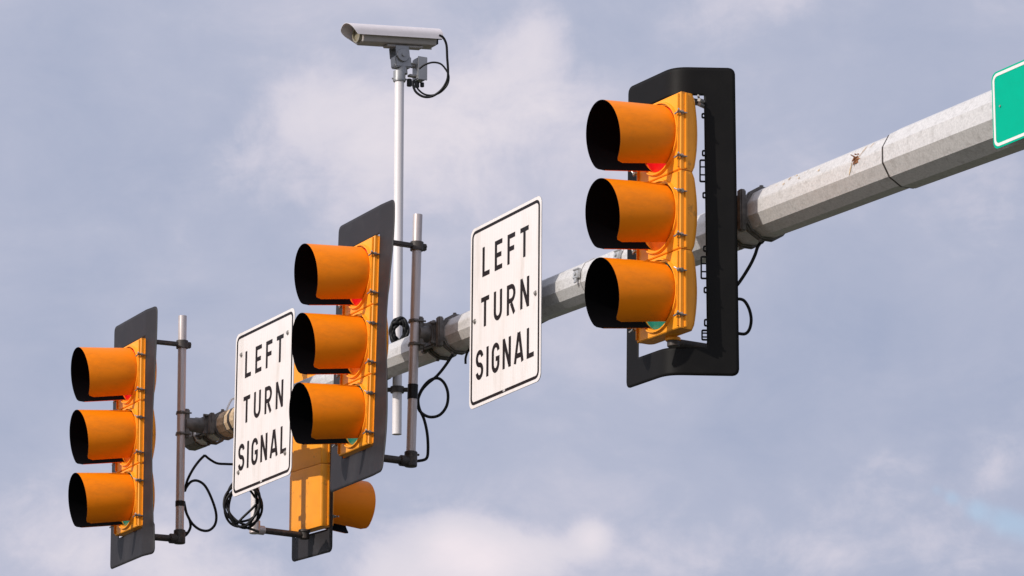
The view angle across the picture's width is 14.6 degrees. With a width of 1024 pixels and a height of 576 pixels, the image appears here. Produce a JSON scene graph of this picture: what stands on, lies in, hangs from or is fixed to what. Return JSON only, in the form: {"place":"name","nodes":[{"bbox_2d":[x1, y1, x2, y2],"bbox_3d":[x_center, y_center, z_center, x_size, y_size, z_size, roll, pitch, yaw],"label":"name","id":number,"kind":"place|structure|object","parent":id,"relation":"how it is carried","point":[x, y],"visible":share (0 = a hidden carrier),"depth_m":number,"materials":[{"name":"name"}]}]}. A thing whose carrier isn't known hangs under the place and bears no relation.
{"place":"outdoors","nodes":[
{"label":"outdoors","id":0,"kind":"place"},
{"bbox_2d":[0,0,1023,575],"label":"sky","id":1,"kind":"structure","parent":0,"point":[175,157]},
{"label":"ground","id":2,"kind":"structure","parent":0,"visible":0},
{"bbox_2d":[185,90,1023,450],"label":"mast arm","id":3,"kind":"object","parent":2,"relation":"on","point":[953,140],"visible":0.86,"depth_m":17.01},
{"bbox_2d":[144,315,233,544],"bbox_3d":[-1.835,0.796,22.469,0.587,1.308,0.205,8,-16,-28],"label":"signal bracket","id":4,"kind":"object","parent":3,"relation":"attached to","point":[203,426],"visible":0.97,"depth_m":22.46,"materials":[{"name":"metal"}]},
{"bbox_2d":[68,306,157,568],"bbox_3d":[-2.228,0.824,22.255,0.434,1.395,0.600,7,-15,-26],"label":"traffic signal","id":5,"kind":"object","parent":4,"relation":"attached to","point":[119,500],"visible":1,"depth_m":22.17,"materials":[{"name":"metal"}]},
{"bbox_2d":[114,463,141,535],"bbox_3d":[-2.139,1.176,22.214,0.044,0.352,0.344,7,-15,-26],"label":"door","id":6,"kind":"structure","parent":5,"relation":"in","point":[135,471],"depth_m":22.10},
{"bbox_2d":[115,400,142,472],"bbox_3d":[-2.144,0.829,22.296,0.044,0.352,0.344,7,-15,-26],"label":"door","id":7,"kind":"structure","parent":5,"relation":"in","point":[136,408],"depth_m":22.18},
{"bbox_2d":[116,338,143,409],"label":"door","id":8,"kind":"structure","parent":5,"relation":"in","point":[137,346],"depth_m":22.26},
{"bbox_2d":[184,455,217,536],"bbox_3d":[-1.753,1.161,22.486,0.198,0.476,0.108,0,-14,0],"label":"cable","id":9,"kind":"object","parent":4,"relation":"hanging from","point":[187,484],"visible":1,"depth_m":22.47,"materials":[{"name":"black rubber"}]},
{"bbox_2d":[205,454,232,464],"bbox_3d":[-1.591,0.909,22.586,0.294,0.186,0.049,-2,-14,6],"label":"cable","id":10,"kind":"object","parent":3,"relation":"hanging from","point":[212,461],"visible":0.5,"depth_m":22.57,"materials":[{"name":"black rubber"}]},
{"bbox_2d":[216,408,233,436],"bbox_3d":[-1.529,0.741,22.359,0.154,0.156,0.272,8,-16,-28],"label":"stained tape","id":11,"kind":"object","parent":3,"relation":"attached to","point":[223,431],"visible":0.41,"depth_m":22.37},
{"bbox_2d":[226,397,234,410],"bbox_3d":[-1.576,0.660,22.530,0.072,0.090,0.012,0,-14,0],"label":"plastic loop","id":12,"kind":"object","parent":3,"relation":"attached to","point":[230,401],"visible":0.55,"depth_m":22.53,"materials":[{"name":"grey plastic"}]},
{"bbox_2d":[223,483,262,532],"bbox_3d":[-1.481,1.199,22.017,0.223,0.291,0.111,0,-14,0],"label":"cable coil","id":13,"kind":"object","parent":3,"relation":"hanging from","point":[233,521],"visible":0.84,"depth_m":22.02,"materials":[{"name":"black rubber"}]},
{"bbox_2d":[232,308,294,496],"bbox_3d":[-1.240,0.639,21.733,0.267,0.914,0.762,8,-16,-27],"label":"turn sign","id":14,"kind":"object","parent":3,"relation":"attached to","point":[264,386],"visible":0.99,"depth_m":21.67,"materials":[{"name":"metal"}]},
{"bbox_2d":[227,407,308,539],"bbox_3d":[-1.341,0.807,22.365,0.506,1.172,0.123,8,-16,-28],"label":"signal bracket","id":15,"kind":"object","parent":3,"relation":"attached to","point":[263,530],"visible":0.35,"depth_m":22.25,"materials":[{"name":"metal"}]},
{"bbox_2d":[289,363,375,561],"bbox_3d":[-1.018,0.895,22.589,0.417,1.292,0.424,10,-17,-34],"label":"traffic signal","id":16,"kind":"object","parent":15,"relation":"attached to","point":[316,504],"visible":0.38,"depth_m":22.41,"materials":[{"name":"metal"}]},
{"bbox_2d":[310,492,333,532],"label":"door","id":17,"kind":"structure","parent":16,"relation":"in","point":[333,492],"depth_m":22.33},
{"bbox_2d":[388,70,407,434],"bbox_3d":[-0.671,-0.205,21.101,0.277,1.981,0.103,8,-16,-28],"label":"camera pole","id":18,"kind":"object","parent":3,"relation":"attached to","point":[396,389],"visible":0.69,"depth_m":21.14,"materials":[{"name":"metal"}]},
{"bbox_2d":[340,23,442,74],"bbox_3d":[-0.626,-1.272,21.392,0.588,0.264,0.140,1,-13,-30],"label":"traffic camera","id":19,"kind":"object","parent":18,"relation":"on","point":[399,42],"visible":0.99,"depth_m":21.36,"materials":[{"name":"paint"}]},
{"bbox_2d":[352,29,361,42],"bbox_3d":[-0.824,-1.348,21.292,0.016,0.084,0.084,1,-13,-30],"label":"lens window","id":20,"kind":"structure","parent":19,"relation":"in","point":[356,37],"depth_m":21.31,"materials":[{"name":"beige glass"}]},
{"bbox_2d":[407,56,426,87],"bbox_3d":[-0.515,-1.154,21.413,0.103,0.164,0.075,8,-16,-29],"label":"junction box","id":21,"kind":"object","parent":19,"relation":"attached to","point":[418,75],"visible":0.9,"depth_m":21.40,"materials":[{"name":"metal"}]},
{"bbox_2d":[412,34,448,97],"bbox_3d":[-0.417,-1.154,20.964,0.205,0.317,0.098,-10,-17,35],"label":"cable","id":22,"kind":"object","parent":19,"relation":"attached to","point":[447,78],"visible":1,"depth_m":20.94,"materials":[{"name":"black rubber"}]},
{"bbox_2d":[414,61,449,95],"bbox_3d":[-0.422,-1.099,21.031,0.190,0.181,0.042,0,-14,0],"label":"cable","id":23,"kind":"object","parent":19,"relation":"attached to","point":[423,65],"visible":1,"depth_m":21.03,"materials":[{"name":"black rubber"}]},
{"bbox_2d":[389,316,409,342],"bbox_3d":[-0.588,0.230,20.850,0.112,0.166,0.089,0,-14,0],"label":"cable coil","id":24,"kind":"object","parent":3,"relation":"on","point":[402,321],"visible":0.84,"depth_m":20.83,"materials":[{"name":"black rubber"}]},
{"bbox_2d":[377,214,466,467],"bbox_3d":[-0.480,0.263,20.113,0.590,1.307,0.205,8,-16,-28],"label":"signal bracket","id":25,"kind":"object","parent":3,"relation":"attached to","point":[424,338],"visible":0.96,"depth_m":20.10,"materials":[{"name":"metal"}]},
{"bbox_2d":[289,200,394,491],"bbox_3d":[-0.861,0.275,19.905,0.434,1.385,0.630,9,-16,-26],"label":"traffic signal","id":26,"kind":"object","parent":25,"relation":"attached to","point":[345,414],"visible":1,"depth_m":19.83,"materials":[{"name":"metal"}]},
{"bbox_2d":[337,374,373,455],"bbox_3d":[-0.782,0.631,19.859,0.044,0.352,0.344,9,-16,-26],"label":"door","id":27,"kind":"structure","parent":26,"relation":"in","point":[366,383],"depth_m":19.74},
{"bbox_2d":[340,304,375,384],"bbox_3d":[-0.776,0.287,19.947,0.044,0.352,0.344,9,-16,-26],"label":"door","id":28,"kind":"structure","parent":26,"relation":"in","point":[369,313],"depth_m":19.84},
{"bbox_2d":[342,235,377,314],"bbox_3d":[-0.768,-0.057,20.037,0.044,0.352,0.344,9,-16,-26],"label":"door","id":29,"kind":"structure","parent":26,"relation":"in","point":[370,244],"depth_m":19.92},
{"bbox_2d":[417,354,453,461],"bbox_3d":[-0.390,0.604,20.098,0.227,0.531,0.102,-4,-14,14],"label":"cable","id":30,"kind":"object","parent":25,"relation":"hanging from","point":[424,386],"visible":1,"depth_m":20.09,"materials":[{"name":"black rubber"}]},
{"bbox_2d":[464,348,469,363],"bbox_3d":[-0.225,0.341,20.045,0.038,0.079,0.017,-13,-19,41],"label":"cable","id":31,"kind":"object","parent":3,"relation":"attached to","point":[465,358],"visible":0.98,"depth_m":20.04,"materials":[{"name":"black rubber"}]},
{"bbox_2d":[469,196,545,408],"bbox_3d":[0.080,0.091,19.440,0.276,0.914,0.762,8,-16,-26],"label":"turn sign","id":32,"kind":"object","parent":3,"relation":"attached to","point":[506,322],"visible":1,"depth_m":19.37,"materials":[{"name":"metal"}]},
{"bbox_2d":[572,258,594,294],"bbox_3d":[0.389,-0.037,18.955,0.227,0.204,0.052,8,-16,-30],"label":"steel band","id":33,"kind":"object","parent":3,"relation":"attached to","point":[576,273],"visible":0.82,"depth_m":18.90,"materials":[{"name":"metal"}]},
{"bbox_2d":[613,249,623,258],"bbox_3d":[0.573,-0.111,18.632,0.230,0.209,0.052,8,-16,-30],"label":"steel band","id":34,"kind":"object","parent":3,"relation":"attached to","point":[617,253],"visible":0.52,"depth_m":18.58,"materials":[{"name":"metal"}]},
{"bbox_2d":[667,98,784,347],"bbox_3d":[0.931,-0.333,17.677,0.589,1.307,0.206,8,-16,-28],"label":"signal bracket","id":35,"kind":"object","parent":3,"relation":"attached to","point":[743,222],"visible":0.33,"depth_m":17.62,"materials":[{"name":"metal"}]},
{"bbox_2d":[585,67,738,387],"bbox_3d":[0.622,-0.308,17.407,0.569,1.389,0.495,-9,-16,31],"label":"traffic signal","id":36,"kind":"object","parent":35,"relation":"attached to","point":[644,215],"visible":1,"depth_m":17.41,"materials":[{"name":"metal"}]},
{"bbox_2d":[636,249,683,343],"bbox_3d":[0.637,0.035,17.408,0.044,0.352,0.344,9,-17,-30],"label":"door","id":37,"kind":"structure","parent":36,"relation":"in","point":[675,258],"depth_m":17.30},
{"bbox_2d":[636,170,683,260],"bbox_3d":[0.639,-0.310,17.490,0.044,0.352,0.344,9,-17,-30],"label":"door","id":38,"kind":"structure","parent":36,"relation":"in","point":[676,179],"depth_m":17.39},
{"bbox_2d":[637,91,684,181],"bbox_3d":[0.644,-0.655,17.579,0.044,0.352,0.344,9,-17,-30],"label":"door","id":39,"kind":"structure","parent":36,"relation":"in","point":[676,101],"depth_m":17.48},
{"bbox_2d":[738,241,763,285],"bbox_3d":[1.037,-0.055,17.669,0.218,0.396,0.025,-2,-14,7],"label":"cable","id":40,"kind":"object","parent":3,"relation":"hanging from","point":[740,280],"visible":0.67,"depth_m":17.67,"materials":[{"name":"black rubber"}]},
{"bbox_2d":[738,297,752,335],"bbox_3d":[0.989,0.126,17.638,0.146,0.178,0.056,0,-14,0],"label":"cable","id":41,"kind":"object","parent":40,"relation":"attached to","point":[750,317],"visible":0.58,"depth_m":17.63,"materials":[{"name":"black rubber"}]},
{"bbox_2d":[991,60,1023,148],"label":"street sign","id":42,"kind":"object","parent":3,"relation":"attached to","point":[1008,102],"visible":1,"depth_m":15.90,"materials":[{"name":"metal"}]}
]}

